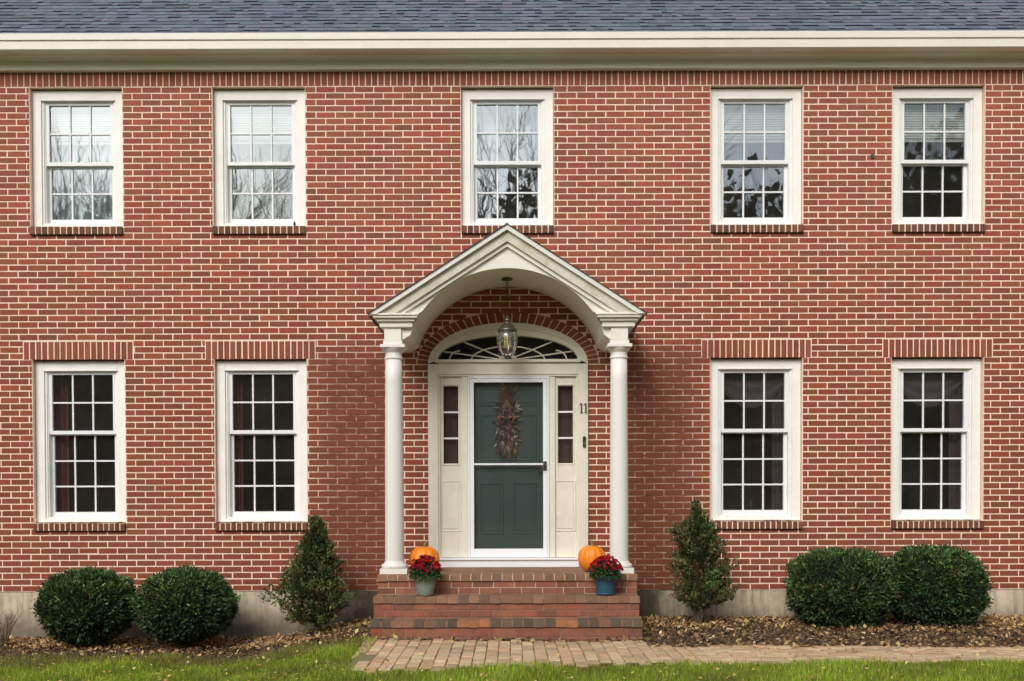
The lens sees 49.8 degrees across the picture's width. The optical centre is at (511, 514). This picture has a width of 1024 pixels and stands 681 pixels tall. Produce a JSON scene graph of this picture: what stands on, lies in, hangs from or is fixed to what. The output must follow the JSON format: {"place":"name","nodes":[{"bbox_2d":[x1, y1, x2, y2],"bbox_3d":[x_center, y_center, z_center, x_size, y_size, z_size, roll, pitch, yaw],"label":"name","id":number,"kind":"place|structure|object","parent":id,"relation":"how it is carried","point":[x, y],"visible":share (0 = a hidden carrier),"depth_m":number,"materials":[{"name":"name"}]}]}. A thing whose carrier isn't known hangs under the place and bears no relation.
{"place":"outdoors","nodes":[
{"label":"outdoors","id":0,"kind":"place"},
{"bbox_2d":[163,637,726,680],"bbox_3d":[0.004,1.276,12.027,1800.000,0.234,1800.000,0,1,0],"label":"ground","id":1,"kind":"structure","parent":0,"point":[485,668],"depth_m":8.91,"materials":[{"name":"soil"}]},
{"bbox_2d":[370,567,642,641],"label":"brick steps","id":2,"kind":"structure","parent":1,"relation":"on","point":[568,604],"depth_m":10.57,"materials":[{"name":"red brick"}]},
{"bbox_2d":[409,540,439,564],"bbox_3d":[-0.896,0.422,11.290,0.311,0.315,0.305,0,1,0],"label":"pumpkin","id":3,"kind":"object","parent":2,"relation":"on","point":[416,553],"visible":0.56,"depth_m":11.20,"materials":[{"name":"orange food"}]},
{"bbox_2d":[408,554,441,595],"bbox_3d":[-0.843,0.587,10.703,0.341,0.400,0.352,0,1,0],"label":"potted mum","id":4,"kind":"object","parent":2,"relation":"on","point":[427,577],"visible":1,"depth_m":10.62,"materials":[{"name":"red plant"}]},
{"bbox_2d":[578,540,604,570],"bbox_3d":[0.814,0.415,11.240,0.285,0.320,0.280,0,1,0],"label":"pumpkin","id":5,"kind":"object","parent":2,"relation":"on","point":[589,554],"visible":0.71,"depth_m":11.15,"materials":[{"name":"orange food"}]},
{"bbox_2d":[588,555,623,595],"bbox_3d":[0.912,0.587,10.704,0.353,0.389,0.346,0,1,0],"label":"potted mum","id":6,"kind":"object","parent":2,"relation":"on","point":[605,573],"visible":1,"depth_m":10.62,"materials":[{"name":"red plant"}]},
{"bbox_2d":[0,0,1023,639],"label":"brick house","id":7,"kind":"structure","parent":1,"relation":"on","point":[760,262],"depth_m":11.97,"materials":[{"name":"brick"}]},
{"bbox_2d":[30,91,122,234],"bbox_3d":[-4.711,-3.812,12.074,0.996,1.573,0.363,0,1,0],"label":"window","id":8,"kind":"structure","parent":7,"relation":"in","point":[78,174],"depth_m":12.08,"materials":[{"name":"paint"}]},
{"bbox_2d":[24,342,132,530],"bbox_3d":[-4.703,-0.848,12.136,1.178,2.052,0.372,0,1,0],"label":"window","id":9,"kind":"structure","parent":7,"relation":"in","point":[51,375],"depth_m":12.07,"materials":[{"name":"paint"}]},
{"bbox_2d":[212,90,305,234],"bbox_3d":[-2.737,-3.818,12.092,0.998,1.573,0.399,0,1,0],"label":"window","id":10,"kind":"structure","parent":7,"relation":"in","point":[249,170],"depth_m":12.06,"materials":[{"name":"paint"}]},
{"bbox_2d":[206,341,314,530],"bbox_3d":[-2.727,-0.853,12.135,1.178,2.053,0.370,0,1,0],"label":"window","id":11,"kind":"structure","parent":7,"relation":"in","point":[229,387],"depth_m":12.06,"materials":[{"name":"paint"}]},
{"bbox_2d":[497,277,517,358],"bbox_3d":[-0.050,-2.030,11.463,0.226,0.838,0.226,0,1,0],"label":"hanging lantern","id":12,"kind":"object","parent":7,"relation":"hanging from","point":[507,326],"visible":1,"depth_m":11.42,"materials":[{"name":"brown metal"}]},
{"bbox_2d":[461,90,553,233],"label":"window","id":13,"kind":"structure","parent":7,"relation":"in","point":[497,137],"depth_m":12.03,"materials":[{"name":"paint"}]},
{"bbox_2d":[468,376,548,557],"bbox_3d":[-0.037,-0.511,11.966,0.883,1.965,0.113,0,1,0],"label":"storm door","id":14,"kind":"structure","parent":7,"relation":"in","point":[472,553],"depth_m":11.98,"materials":[{"name":"white metal"}]},
{"bbox_2d":[474,382,542,548],"bbox_3d":[-0.037,-0.512,12.070,0.883,1.966,0.095,0,1,0],"label":"front door","id":15,"kind":"structure","parent":7,"relation":"in","point":[508,499],"depth_m":12.07,"materials":[{"name":"green paint"}]},
{"bbox_2d":[491,383,522,460],"bbox_3d":[-0.053,-1.048,12.017,0.353,0.965,0.129,0,1,14],"label":"door swag","id":16,"kind":"object","parent":15,"relation":"attached to","point":[506,401],"depth_m":12.02,"materials":[{"name":"brown plant"}]},
{"bbox_2d":[583,436,585,446],"bbox_3d":[0.783,-0.784,11.939,0.034,0.120,0.024,0,1,0],"label":"doorbell","id":17,"kind":"object","parent":7,"relation":"attached to","point":[584,441],"visible":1,"depth_m":11.94,"materials":[{"name":"brown metal"}]},
{"bbox_2d":[702,340,810,528],"bbox_3d":[2.654,-0.869,12.132,1.178,2.053,0.365,0,1,0],"label":"window","id":18,"kind":"structure","parent":7,"relation":"in","point":[780,380],"depth_m":12.07,"materials":[{"name":"paint"}]},
{"bbox_2d":[710,89,803,232],"bbox_3d":[2.646,-3.833,12.024,0.997,1.572,0.263,0,1,0],"label":"window","id":19,"kind":"structure","parent":7,"relation":"in","point":[721,99],"depth_m":12.02,"materials":[{"name":"paint"}]},
{"bbox_2d":[883,339,991,528],"bbox_3d":[4.619,-0.875,12.137,1.177,2.053,0.374,0,1,0],"label":"window","id":20,"kind":"structure","parent":7,"relation":"in","point":[925,382],"depth_m":12.08,"materials":[{"name":"paint"}]},
{"bbox_2d":[892,88,984,232],"bbox_3d":[4.611,-3.838,12.024,0.996,1.573,0.263,0,1,0],"label":"window","id":21,"kind":"structure","parent":7,"relation":"in","point":[970,98],"depth_m":12.02,"materials":[{"name":"paint"}]},
{"bbox_2d":[0,613,1023,659],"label":"bark mulch","id":22,"kind":"object","parent":1,"relation":"on","point":[654,634],"visible":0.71,"depth_m":10.71,"materials":[{"name":"brown wood"}]},
{"bbox_2d":[0,606,20,646],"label":"bare shrub","id":23,"kind":"object","parent":22,"relation":"on","point":[3,641],"visible":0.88,"depth_m":11.47,"materials":[{"name":"brown plant"}]},
{"bbox_2d":[29,565,137,647],"bbox_3d":[-4.344,0.955,11.309,1.078,0.878,1.008,0,1,0],"label":"round shrub","id":24,"kind":"object","parent":22,"relation":"on","point":[86,606],"visible":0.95,"depth_m":11.03,"materials":[{"name":"green plant"}]},
{"bbox_2d":[127,562,241,649],"bbox_3d":[-3.334,0.946,11.284,1.128,0.912,1.026,0,1,0],"label":"round shrub","id":25,"kind":"object","parent":22,"relation":"on","point":[187,605],"visible":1,"depth_m":11.04,"materials":[{"name":"green plant"}]},
{"bbox_2d":[258,514,355,633],"bbox_3d":[-2.112,0.648,11.421,1.068,1.303,0.771,0,1,0],"label":"conical shrub","id":26,"kind":"object","parent":22,"relation":"on","point":[314,586],"visible":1,"depth_m":11.29,"materials":[{"name":"green plant"}]},
{"bbox_2d":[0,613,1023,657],"bbox_3d":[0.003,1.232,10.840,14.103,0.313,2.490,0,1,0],"label":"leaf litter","id":27,"kind":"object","parent":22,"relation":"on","point":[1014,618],"visible":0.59,"depth_m":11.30,"materials":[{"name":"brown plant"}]},
{"bbox_2d":[665,498,741,622],"bbox_3d":[1.990,0.508,11.398,0.774,1.361,0.746,0,1,22],"label":"conical shrub","id":28,"kind":"object","parent":22,"relation":"on","point":[696,560],"visible":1,"depth_m":11.30,"materials":[{"name":"green plant"}]},
{"bbox_2d":[783,545,899,628],"bbox_3d":[3.380,0.741,11.299,1.156,0.862,0.982,0,1,0],"label":"clipped shrub","id":29,"kind":"object","parent":22,"relation":"on","point":[836,586],"visible":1,"depth_m":11.01,"materials":[{"name":"green plant"}]},
{"bbox_2d":[889,541,993,627],"bbox_3d":[4.304,0.725,11.297,1.102,0.911,0.990,0,1,0],"label":"clipped shrub","id":30,"kind":"object","parent":22,"relation":"on","point":[945,584],"visible":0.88,"depth_m":10.99,"materials":[{"name":"green plant"}]},
{"bbox_2d":[0,634,1023,680],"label":"fallen leaves","id":31,"kind":"object","parent":1,"relation":"on","point":[481,674],"visible":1,"depth_m":8.68,"materials":[{"name":"brown plant"}]},
{"bbox_2d":[0,634,1023,680],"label":"lawn grass","id":32,"kind":"structure","parent":0,"point":[994,670],"depth_m":8.65,"materials":[{"name":"green plant"}]},
{"bbox_2d":[352,632,1023,673],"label":"path","id":33,"kind":"structure","parent":0,"point":[440,651],"depth_m":9.28,"materials":[{"name":"brick"}]},
{"bbox_2d":[343,641,794,671],"bbox_3d":[3.879,1.176,9.311,10.350,0.024,1.723,0,1,0],"label":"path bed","id":34,"kind":"object","parent":33,"relation":"attached to","point":[368,657],"visible":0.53,"depth_m":9.22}
]}

